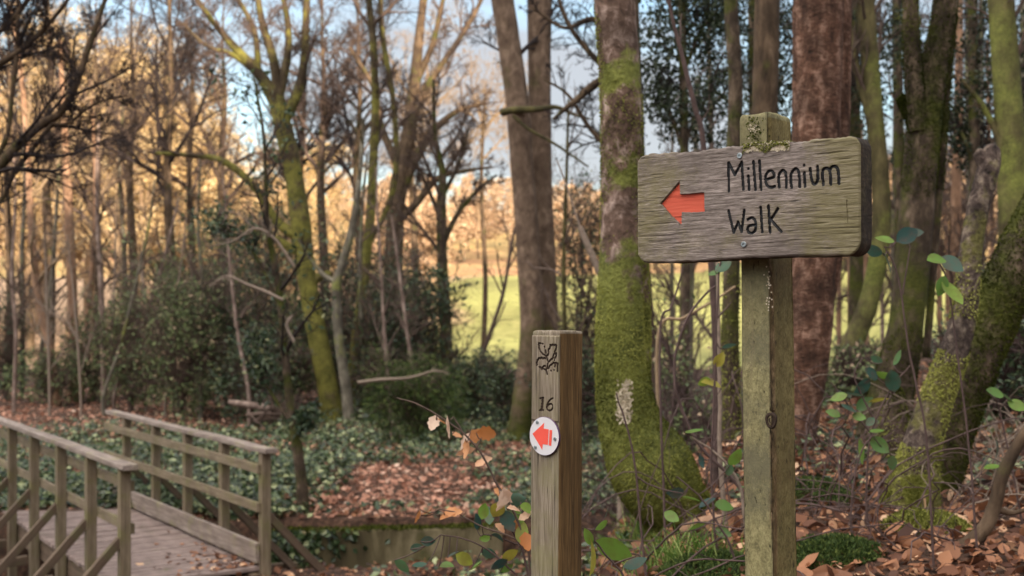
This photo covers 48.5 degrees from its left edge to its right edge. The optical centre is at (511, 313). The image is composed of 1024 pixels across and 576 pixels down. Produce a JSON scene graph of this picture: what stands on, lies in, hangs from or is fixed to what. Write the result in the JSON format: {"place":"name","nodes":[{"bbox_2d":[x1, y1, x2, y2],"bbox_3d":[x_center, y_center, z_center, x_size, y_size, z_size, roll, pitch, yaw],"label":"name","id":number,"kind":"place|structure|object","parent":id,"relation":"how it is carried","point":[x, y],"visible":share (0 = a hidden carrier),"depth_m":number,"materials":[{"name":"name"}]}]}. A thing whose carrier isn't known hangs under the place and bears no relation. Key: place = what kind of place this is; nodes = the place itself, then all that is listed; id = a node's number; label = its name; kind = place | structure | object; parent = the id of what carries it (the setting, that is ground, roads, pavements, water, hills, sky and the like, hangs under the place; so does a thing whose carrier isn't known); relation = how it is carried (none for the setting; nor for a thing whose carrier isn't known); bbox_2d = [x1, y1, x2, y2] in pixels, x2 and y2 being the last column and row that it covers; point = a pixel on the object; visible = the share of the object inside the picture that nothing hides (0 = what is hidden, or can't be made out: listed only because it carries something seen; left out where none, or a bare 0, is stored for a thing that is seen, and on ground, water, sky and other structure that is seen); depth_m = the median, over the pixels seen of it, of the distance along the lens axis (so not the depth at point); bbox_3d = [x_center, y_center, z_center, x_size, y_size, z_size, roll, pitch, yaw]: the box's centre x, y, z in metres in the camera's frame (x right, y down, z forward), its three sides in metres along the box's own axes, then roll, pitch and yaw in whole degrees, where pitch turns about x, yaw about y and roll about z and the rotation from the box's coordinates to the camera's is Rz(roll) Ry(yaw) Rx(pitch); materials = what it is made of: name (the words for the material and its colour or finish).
{"place":"outdoors","nodes":[
{"label":"outdoors","id":0,"kind":"place"},
{"bbox_2d":[0,261,986,369],"bbox_3d":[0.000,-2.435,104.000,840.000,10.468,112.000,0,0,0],"label":"meadow","id":1,"kind":"structure","parent":0,"point":[511,328],"depth_m":110.59,"materials":[{"name":"plant"}]},
{"bbox_2d":[0,0,367,350],"bbox_3d":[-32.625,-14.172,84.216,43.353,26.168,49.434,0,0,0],"label":"golden wood","id":2,"kind":"object","parent":1,"relation":"on","point":[308,187],"visible":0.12,"depth_m":74.25,"materials":[{"name":"plant"}]},
{"bbox_2d":[362,0,479,334],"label":"bare tree","id":3,"kind":"object","parent":1,"relation":"on","point":[413,236],"visible":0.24,"depth_m":47.96,"materials":[{"name":"brown plant"}]},
{"bbox_2d":[440,32,527,367],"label":"bare tree","id":4,"kind":"object","parent":1,"relation":"on","point":[483,132],"visible":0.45,"depth_m":49.92,"materials":[{"name":"brown plant"}]},
{"bbox_2d":[0,165,997,294],"bbox_3d":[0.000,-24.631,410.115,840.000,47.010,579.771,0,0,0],"label":"hill","id":5,"kind":"structure","parent":0,"point":[475,263],"depth_m":218.69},
{"bbox_2d":[0,157,997,278],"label":"hill wood","id":6,"kind":"object","parent":5,"relation":"on","point":[427,207],"visible":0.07,"depth_m":210.91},
{"bbox_2d":[0,0,1019,211],"label":"sky","id":7,"kind":"structure","parent":0,"point":[578,73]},
{"bbox_2d":[0,340,1023,575],"bbox_3d":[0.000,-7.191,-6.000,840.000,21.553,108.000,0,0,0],"label":"ground","id":8,"kind":"structure","parent":0,"point":[291,520],"depth_m":13.26,"materials":[{"name":"soil"}]},
{"bbox_2d":[0,121,48,411],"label":"thin tree","id":9,"kind":"object","parent":8,"relation":"on","point":[12,301],"visible":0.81,"depth_m":26.97,"materials":[{"name":"brown plant"}]},
{"bbox_2d":[0,275,64,400],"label":"holly bush","id":10,"kind":"object","parent":8,"relation":"on","point":[6,330],"visible":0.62,"depth_m":30.02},
{"bbox_2d":[4,0,84,406],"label":"thin tree","id":11,"kind":"object","parent":8,"relation":"on","point":[26,114],"visible":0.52,"depth_m":28.92,"materials":[{"name":"orange plant"}]},
{"bbox_2d":[11,203,80,415],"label":"wispy sapling","id":12,"kind":"object","parent":8,"relation":"on","point":[48,323],"visible":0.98,"depth_m":25.87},
{"bbox_2d":[1,339,94,405],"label":"holly bush","id":13,"kind":"object","parent":8,"relation":"on","point":[40,363],"visible":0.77,"depth_m":28.82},
{"bbox_2d":[0,0,102,385],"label":"bare tree","id":14,"kind":"object","parent":8,"relation":"on","point":[6,211],"visible":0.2,"depth_m":35.95,"materials":[{"name":"brown plant"}]},
{"bbox_2d":[32,211,101,416],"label":"wispy sapling","id":15,"kind":"object","parent":8,"relation":"on","point":[77,337],"visible":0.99,"depth_m":25.88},
{"bbox_2d":[0,0,147,378],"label":"bare tree","id":16,"kind":"object","parent":8,"relation":"on","point":[48,204],"visible":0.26,"depth_m":36.85,"materials":[{"name":"brown plant"}]},
{"bbox_2d":[32,0,119,402],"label":"thin tree","id":17,"kind":"object","parent":8,"relation":"on","point":[69,213],"visible":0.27,"depth_m":29.91,"materials":[{"name":"orange plant"}]},
{"bbox_2d":[2,0,155,390],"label":"bare tree","id":18,"kind":"object","parent":8,"relation":"on","point":[112,163],"visible":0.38,"depth_m":33.90,"materials":[{"name":"brown plant"}]},
{"bbox_2d":[0,0,163,258],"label":"overhanging tree","id":19,"kind":"object","parent":8,"relation":"on","point":[48,121],"visible":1,"depth_m":10.98,"materials":[{"name":"brown plant"}]},
{"bbox_2d":[53,282,139,402],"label":"holly bush","id":20,"kind":"object","parent":8,"relation":"on","point":[92,393],"visible":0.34,"depth_m":29.74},
{"bbox_2d":[66,86,153,409],"bbox_3d":[-9.904,-1.639,27.928,2.080,8.297,1.816,0,0,0],"label":"thin tree","id":21,"kind":"object","parent":8,"relation":"on","point":[99,231],"visible":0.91,"depth_m":27.94,"materials":[{"name":"brown plant"}]},
{"bbox_2d":[64,278,171,412],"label":"holly bush","id":22,"kind":"object","parent":8,"relation":"on","point":[129,391],"visible":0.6,"depth_m":26.79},
{"bbox_2d":[77,0,206,335],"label":"bare tree","id":23,"kind":"object","parent":8,"relation":"on","point":[129,192],"visible":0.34,"depth_m":39.91,"materials":[{"name":"brown plant"}]},
{"bbox_2d":[101,167,182,415],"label":"thin tree","id":24,"kind":"object","parent":8,"relation":"on","point":[139,270],"visible":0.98,"depth_m":25.98,"materials":[{"name":"brown plant"}]},
{"bbox_2d":[89,236,197,397],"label":"holly bush","id":25,"kind":"object","parent":8,"relation":"on","point":[148,280],"visible":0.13,"depth_m":30.82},
{"bbox_2d":[0,410,325,575],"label":"footbridge","id":26,"kind":"object","parent":8,"relation":"on","point":[92,538],"visible":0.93,"depth_m":11.16,"materials":[{"name":"brown wood"}]},
{"bbox_2d":[73,0,265,389],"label":"bare tree","id":27,"kind":"object","parent":8,"relation":"on","point":[171,97],"visible":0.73,"depth_m":32.78,"materials":[{"name":"brown plant"}]},
{"bbox_2d":[94,225,252,418],"bbox_3d":[-7.093,0.234,24.950,3.422,4.321,3.224,0,0,0],"label":"holly bush","id":28,"kind":"object","parent":8,"relation":"on","point":[181,393],"visible":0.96,"depth_m":24.70,"materials":[{"name":"plant"}]},
{"bbox_2d":[95,0,254,387],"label":"bare tree","id":29,"kind":"object","parent":8,"relation":"on","point":[190,108],"visible":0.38,"depth_m":34.93,"materials":[{"name":"brown plant"}]},
{"bbox_2d":[128,232,272,410],"bbox_3d":[-7.271,0.072,27.043,3.274,4.629,3.147,0,0,0],"label":"holly bush","id":30,"kind":"object","parent":8,"relation":"on","point":[188,272],"visible":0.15,"depth_m":26.78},
{"bbox_2d":[171,133,243,419],"bbox_3d":[-6.976,-0.788,25.194,2.046,6.538,1.465,0,0,44],"label":"thin tree","id":31,"kind":"object","parent":8,"relation":"on","point":[201,277],"visible":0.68,"depth_m":24.97,"materials":[{"name":"brown plant"}]},
{"bbox_2d":[118,0,342,422],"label":"gnarled mossy tree","id":32,"kind":"object","parent":8,"relation":"on","point":[322,360],"visible":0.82,"depth_m":24.39,"materials":[{"name":"green plant"}]},
{"bbox_2d":[154,221,306,415],"bbox_3d":[-6.131,0.068,25.919,3.720,4.706,3.223,0,0,0],"label":"holly bush","id":33,"kind":"object","parent":8,"relation":"on","point":[225,311],"visible":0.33,"depth_m":25.74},
{"bbox_2d":[161,0,300,273],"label":"bare tree","id":34,"kind":"object","parent":8,"relation":"on","point":[224,121],"visible":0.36,"depth_m":37.90,"materials":[{"name":"brown plant"}]},
{"bbox_2d":[196,153,270,430],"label":"thin tree","id":35,"kind":"object","parent":8,"relation":"on","point":[234,312],"visible":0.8,"depth_m":22.98,"materials":[{"name":"brown plant"}]},
{"bbox_2d":[178,55,344,509],"bbox_3d":[-2.874,-0.302,13.209,2.159,5.494,1.042,0,0,21],"label":"thin dark tree","id":36,"kind":"object","parent":8,"relation":"on","point":[296,424],"visible":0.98,"depth_m":13.25,"materials":[{"name":"brown plant"}]},
{"bbox_2d":[208,304,316,426],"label":"holly bush","id":37,"kind":"object","parent":8,"relation":"on","point":[233,353],"visible":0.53,"depth_m":23.85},
{"bbox_2d":[0,467,529,519],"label":"fallen leaves","id":38,"kind":"object","parent":8,"relation":"on","point":[283,506],"visible":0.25,"depth_m":13.45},
{"bbox_2d":[208,137,351,402],"bbox_3d":[-5.940,-1.100,29.294,4.402,7.054,4.878,0,0,0],"label":"holly bush","id":39,"kind":"object","parent":8,"relation":"on","point":[282,255],"visible":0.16,"depth_m":28.75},
{"bbox_2d":[241,283,335,413],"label":"holly bush","id":40,"kind":"object","parent":8,"relation":"on","point":[301,383],"visible":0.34,"depth_m":25.86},
{"bbox_2d":[0,503,616,575],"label":"fallen leaves","id":41,"kind":"object","parent":8,"relation":"on","point":[289,573],"visible":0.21,"depth_m":10.64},
{"bbox_2d":[237,0,381,199],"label":"bare tree","id":42,"kind":"object","parent":8,"relation":"on","point":[309,147],"visible":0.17,"depth_m":45.79,"materials":[{"name":"brown plant"}]},
{"bbox_2d":[251,0,396,328],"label":"bare tree","id":43,"kind":"object","parent":8,"relation":"on","point":[324,124],"visible":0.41,"depth_m":41.91,"materials":[{"name":"brown plant"}]},
{"bbox_2d":[296,100,375,425],"bbox_3d":[-3.616,-0.961,23.442,1.690,6.833,1.167,0,0,0],"label":"pale forked tree","id":44,"kind":"object","parent":8,"relation":"on","point":[345,382],"visible":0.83,"depth_m":23.43,"materials":[{"name":"grey plant"}]},
{"bbox_2d":[284,162,425,408],"bbox_3d":[-3.699,-0.645,28.251,4.110,6.123,4.015,0,0,0],"label":"holly bush","id":45,"kind":"object","parent":8,"relation":"on","point":[346,273],"visible":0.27,"depth_m":27.90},
{"bbox_2d":[334,121,398,417],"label":"thin tree","id":46,"kind":"object","parent":8,"relation":"on","point":[361,240],"visible":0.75,"depth_m":24.98,"materials":[{"name":"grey plant"}]},
{"bbox_2d":[307,0,440,283],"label":"bare tree","id":47,"kind":"object","parent":8,"relation":"on","point":[355,151],"visible":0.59,"depth_m":39.94,"materials":[{"name":"brown plant"}]},
{"bbox_2d":[316,0,435,403],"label":"tall mossy tree","id":48,"kind":"object","parent":8,"relation":"on","point":[370,21],"visible":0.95,"depth_m":26.94,"materials":[{"name":"brown plant"}]},
{"bbox_2d":[306,260,449,417],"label":"holly bush","id":49,"kind":"object","parent":8,"relation":"on","point":[372,301],"visible":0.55,"depth_m":24.83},
{"bbox_2d":[271,522,502,568],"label":"stream wall","id":50,"kind":"structure","parent":8,"relation":"on","point":[352,547],"depth_m":12.70,"materials":[{"name":"concrete"}]},
{"bbox_2d":[365,215,433,374],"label":"thin tree","id":51,"kind":"object","parent":8,"relation":"on","point":[405,324],"visible":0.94,"depth_m":21.98,"materials":[{"name":"brown plant"}]},
{"bbox_2d":[345,328,471,442],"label":"yew bush","id":52,"kind":"object","parent":8,"relation":"on","point":[414,390],"visible":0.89,"depth_m":20.34,"materials":[{"name":"plant"}]},
{"bbox_2d":[321,0,508,359],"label":"brown oak tree","id":53,"kind":"object","parent":8,"relation":"on","point":[419,65],"visible":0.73,"depth_m":33.91,"materials":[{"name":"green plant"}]},
{"bbox_2d":[0,386,845,520],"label":"fallen leaves","id":54,"kind":"object","parent":8,"relation":"on","point":[329,499],"visible":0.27,"depth_m":16.40,"materials":[{"name":"plant"}]},
{"bbox_2d":[343,147,425,425],"bbox_3d":[-2.598,-0.518,23.067,1.662,5.951,1.363,0,0,0],"label":"thin tree","id":55,"kind":"object","parent":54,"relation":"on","point":[384,308],"visible":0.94,"depth_m":22.98,"materials":[{"name":"brown plant"}]},
{"bbox_2d":[346,230,507,409],"bbox_3d":[-1.833,0.283,25.809,3.375,4.356,2.928,0,0,24],"label":"holly bush","id":56,"kind":"object","parent":8,"relation":"on","point":[439,306],"visible":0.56,"depth_m":25.82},
{"bbox_2d":[0,369,875,519],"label":"ground ivy","id":57,"kind":"object","parent":8,"relation":"on","point":[281,459],"visible":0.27,"depth_m":17.35,"materials":[{"name":"plant"}]},
{"bbox_2d":[382,58,505,401],"bbox_3d":[-2.045,-2.056,30.013,3.373,9.157,2.395,0,0,-32],"label":"ivy clad tree","id":58,"kind":"object","parent":8,"relation":"on","point":[443,230],"visible":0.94,"depth_m":29.89,"materials":[{"name":"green plant"}]},
{"bbox_2d":[394,493,530,575],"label":"bramble","id":59,"kind":"object","parent":8,"relation":"on","point":[488,514],"visible":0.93,"depth_m":3.75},
{"bbox_2d":[397,397,530,575],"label":"beech sapling","id":60,"kind":"object","parent":8,"relation":"on","point":[488,433],"visible":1,"depth_m":3.70,"materials":[{"name":"orange plant"}]},
{"bbox_2d":[433,339,516,418],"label":"holly bush","id":61,"kind":"object","parent":8,"relation":"on","point":[475,387],"visible":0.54,"depth_m":24.90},
{"bbox_2d":[472,347,518,429],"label":"holly bush","id":62,"kind":"object","parent":8,"relation":"on","point":[502,388],"visible":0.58,"depth_m":22.86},
{"bbox_2d":[466,0,576,440],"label":"beech tree","id":63,"kind":"object","parent":8,"relation":"on","point":[510,50],"visible":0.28,"depth_m":20.82,"materials":[{"name":"brown plant"}]},
{"bbox_2d":[527,0,558,329],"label":"beech tree","id":64,"kind":"object","parent":8,"relation":"on","point":[539,87],"visible":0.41,"depth_m":21.32,"materials":[{"name":"brown plant"}]},
{"bbox_2d":[508,313,598,441],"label":"holly bush","id":65,"kind":"object","parent":8,"relation":"on","point":[590,386],"visible":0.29,"depth_m":19.87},
{"bbox_2d":[530,330,582,575],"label":"waymarker post","id":66,"kind":"object","parent":8,"relation":"on","point":[556,472],"visible":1,"depth_m":2.90,"materials":[{"name":"brown wood"}]},
{"bbox_2d":[514,56,599,330],"bbox_3d":[0.753,-0.642,17.036,1.489,6.320,1.305,0,0,0],"label":"sapling","id":67,"kind":"object","parent":8,"relation":"on","point":[565,241],"visible":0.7,"depth_m":16.98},
{"bbox_2d":[490,128,675,423],"bbox_3d":[1.639,-0.856,24.050,4.302,6.654,4.085,0,0,0],"label":"holly bush","id":68,"kind":"object","parent":8,"relation":"on","point":[581,280],"visible":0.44,"depth_m":23.80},
{"bbox_2d":[518,0,655,390],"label":"bare tree","id":69,"kind":"object","parent":8,"relation":"on","point":[588,89],"visible":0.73,"depth_m":14.97,"materials":[{"name":"brown plant"}]},
{"bbox_2d":[584,508,646,575],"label":"bramble","id":70,"kind":"object","parent":8,"relation":"on","point":[610,549],"visible":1,"depth_m":3.21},
{"bbox_2d":[510,251,742,543],"bbox_3d":[1.761,1.455,11.964,3.389,4.193,3.572,0,0,-25],"label":"bramble bush","id":71,"kind":"object","parent":8,"relation":"on","point":[694,416],"visible":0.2,"depth_m":11.76,"materials":[{"name":"plant"}]},
{"bbox_2d":[593,0,716,549],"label":"mossy tree","id":72,"kind":"object","parent":8,"relation":"on","point":[622,347],"visible":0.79,"depth_m":5.89,"materials":[{"name":"green plant"}]},
{"bbox_2d":[586,511,744,575],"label":"grass tuft","id":73,"kind":"object","parent":8,"relation":"on","point":[673,552],"visible":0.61,"depth_m":4.64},
{"bbox_2d":[651,47,725,397],"bbox_3d":[2.951,-1.063,18.926,1.706,7.000,1.330,0,0,0],"label":"slim tree","id":74,"kind":"object","parent":8,"relation":"on","point":[692,271],"visible":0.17,"depth_m":18.95,"materials":[{"name":"brown plant"}]},
{"bbox_2d":[666,0,718,485],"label":"young tree","id":75,"kind":"object","parent":8,"relation":"on","point":[715,472],"visible":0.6,"depth_m":6.49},
{"bbox_2d":[637,0,754,413],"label":"ivy tree","id":76,"kind":"object","parent":8,"relation":"on","point":[666,90],"visible":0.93,"depth_m":12.97,"materials":[{"name":"green plant"}]},
{"bbox_2d":[649,547,744,575],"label":"moss cushion","id":77,"kind":"object","parent":8,"relation":"on","point":[706,564],"visible":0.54,"depth_m":4.39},
{"bbox_2d":[664,448,741,573],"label":"bramble","id":78,"kind":"object","parent":8,"relation":"on","point":[735,458],"visible":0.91,"depth_m":4.43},
{"bbox_2d":[684,261,736,549],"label":"bramble","id":79,"kind":"object","parent":8,"relation":"on","point":[719,359],"visible":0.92,"depth_m":4.60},
{"bbox_2d":[581,359,870,569],"bbox_3d":[1.032,0.909,6.173,1.731,1.370,2.663,0,0,16],"label":"bramble tangle","id":80,"kind":"object","parent":8,"relation":"on","point":[682,510],"visible":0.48,"depth_m":5.55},
{"bbox_2d":[524,488,927,575],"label":"bramble tangle","id":81,"kind":"object","parent":8,"relation":"on","point":[683,564],"visible":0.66,"depth_m":4.42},
{"bbox_2d":[720,0,742,442],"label":"slender mossy tree","id":82,"kind":"object","parent":8,"relation":"on","point":[729,328],"visible":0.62,"depth_m":8.55,"materials":[{"name":"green plant"}]},
{"bbox_2d":[638,112,871,575],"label":"signpost","id":83,"kind":"object","parent":8,"relation":"on","point":[766,201],"visible":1,"depth_m":2.78,"materials":[{"name":"brown wood"}]},
{"bbox_2d":[752,0,779,114],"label":"brown tree","id":84,"kind":"object","parent":8,"relation":"on","point":[765,81],"visible":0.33,"depth_m":9.41,"materials":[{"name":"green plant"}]},
{"bbox_2d":[705,0,858,148],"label":"ivy tree","id":85,"kind":"object","parent":8,"relation":"on","point":[749,49],"visible":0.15,"depth_m":14.47,"materials":[{"name":"green plant"}]},
{"bbox_2d":[581,359,1023,575],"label":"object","id":86,"kind":"object","parent":8,"relation":"on","point":[877,476],"visible":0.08,"depth_m":7.00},
{"bbox_2d":[584,426,1023,575],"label":"fallen leaves","id":87,"kind":"object","parent":8,"relation":"on","point":[945,556],"depth_m":4.68,"materials":[{"name":"plant"}]},
{"bbox_2d":[585,428,1023,575],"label":"leaf fragments","id":88,"kind":"object","parent":8,"relation":"on","point":[988,557],"visible":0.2,"depth_m":4.75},
{"bbox_2d":[587,362,1023,575],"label":"ground ivy","id":89,"kind":"object","parent":8,"relation":"on","point":[820,431],"visible":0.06,"depth_m":6.82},
{"bbox_2d":[605,384,1023,536],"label":"bramble tangle","id":90,"kind":"object","parent":8,"relation":"on","point":[841,471],"visible":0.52,"depth_m":5.83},
{"bbox_2d":[792,0,851,453],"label":"pink barked tree","id":91,"kind":"object","parent":8,"relation":"on","point":[821,67],"visible":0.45,"depth_m":7.37,"materials":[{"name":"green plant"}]},
{"bbox_2d":[796,531,888,569],"bbox_3d":[1.261,0.938,4.517,0.467,0.139,0.386,0,0,0],"label":"moss cushion","id":92,"kind":"object","parent":8,"relation":"on","point":[850,545],"visible":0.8,"depth_m":4.44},
{"bbox_2d":[824,327,882,401],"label":"bramble bush","id":93,"kind":"object","parent":8,"relation":"on","point":[851,357],"visible":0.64,"depth_m":12.86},
{"bbox_2d":[686,451,1023,559],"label":"bramble tangle","id":94,"kind":"object","parent":8,"relation":"on","point":[922,533],"visible":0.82,"depth_m":4.70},
{"bbox_2d":[825,0,902,397],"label":"pale mossy tree","id":95,"kind":"object","parent":8,"relation":"on","point":[867,78],"visible":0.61,"depth_m":13.91,"materials":[{"name":"green plant"}]},
{"bbox_2d":[826,350,910,531],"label":"bramble","id":96,"kind":"object","parent":8,"relation":"on","point":[891,377],"visible":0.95,"depth_m":4.90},
{"bbox_2d":[848,0,902,325],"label":"ivy tree","id":97,"kind":"object","parent":8,"relation":"on","point":[856,272],"visible":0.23,"depth_m":15.43,"materials":[{"name":"green plant"}]},
{"bbox_2d":[867,227,934,565],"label":"bramble","id":98,"kind":"object","parent":8,"relation":"on","point":[907,235],"visible":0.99,"depth_m":4.30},
{"bbox_2d":[879,0,930,270],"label":"ivy tree","id":99,"kind":"object","parent":8,"relation":"on","point":[898,124],"visible":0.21,"depth_m":17.94,"materials":[{"name":"green plant"}]},
{"bbox_2d":[854,0,958,445],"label":"forked mossy tree","id":100,"kind":"object","parent":8,"relation":"on","point":[923,102],"visible":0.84,"depth_m":8.11,"materials":[{"name":"green plant"}]},
{"bbox_2d":[794,374,1023,517],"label":"bramble tangle","id":101,"kind":"object","parent":8,"relation":"on","point":[1009,440],"visible":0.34,"depth_m":6.45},
{"bbox_2d":[879,507,973,535],"bbox_3d":[1.827,0.906,5.027,0.430,0.102,0.357,0,0,0],"label":"moss cushion","id":102,"kind":"object","parent":8,"relation":"on","point":[922,515],"visible":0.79,"depth_m":4.97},
{"bbox_2d":[879,143,1000,509],"bbox_3d":[2.074,0.135,5.633,0.587,1.954,0.383,0,0,-24],"label":"broken snag","id":103,"kind":"object","parent":8,"relation":"on","point":[939,389],"visible":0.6,"depth_m":5.55,"materials":[{"name":"green plant"}]},
{"bbox_2d":[899,0,997,310],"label":"slim tree","id":104,"kind":"object","parent":8,"relation":"on","point":[954,224],"visible":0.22,"depth_m":16.94,"materials":[{"name":"orange plant"}]},
{"bbox_2d":[926,253,977,550],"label":"bramble","id":105,"kind":"object","parent":8,"relation":"on","point":[949,263],"visible":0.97,"depth_m":4.50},
{"bbox_2d":[921,0,1023,274],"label":"ivy tree","id":106,"kind":"object","parent":8,"relation":"on","point":[971,144],"visible":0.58,"depth_m":13.48,"materials":[{"name":"green plant"}]},
{"bbox_2d":[929,259,1023,425],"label":"bramble bush","id":107,"kind":"object","parent":8,"relation":"on","point":[1014,359],"visible":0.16,"depth_m":9.18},
{"bbox_2d":[940,194,1023,494],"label":"leaning tree","id":108,"kind":"object","parent":8,"relation":"on","point":[1001,311],"visible":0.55,"depth_m":5.98,"materials":[{"name":"green plant"}]},
{"bbox_2d":[954,0,1023,389],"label":"green barked tree","id":109,"kind":"object","parent":8,"relation":"on","point":[1006,124],"visible":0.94,"depth_m":11.89,"materials":[{"name":"green plant"}]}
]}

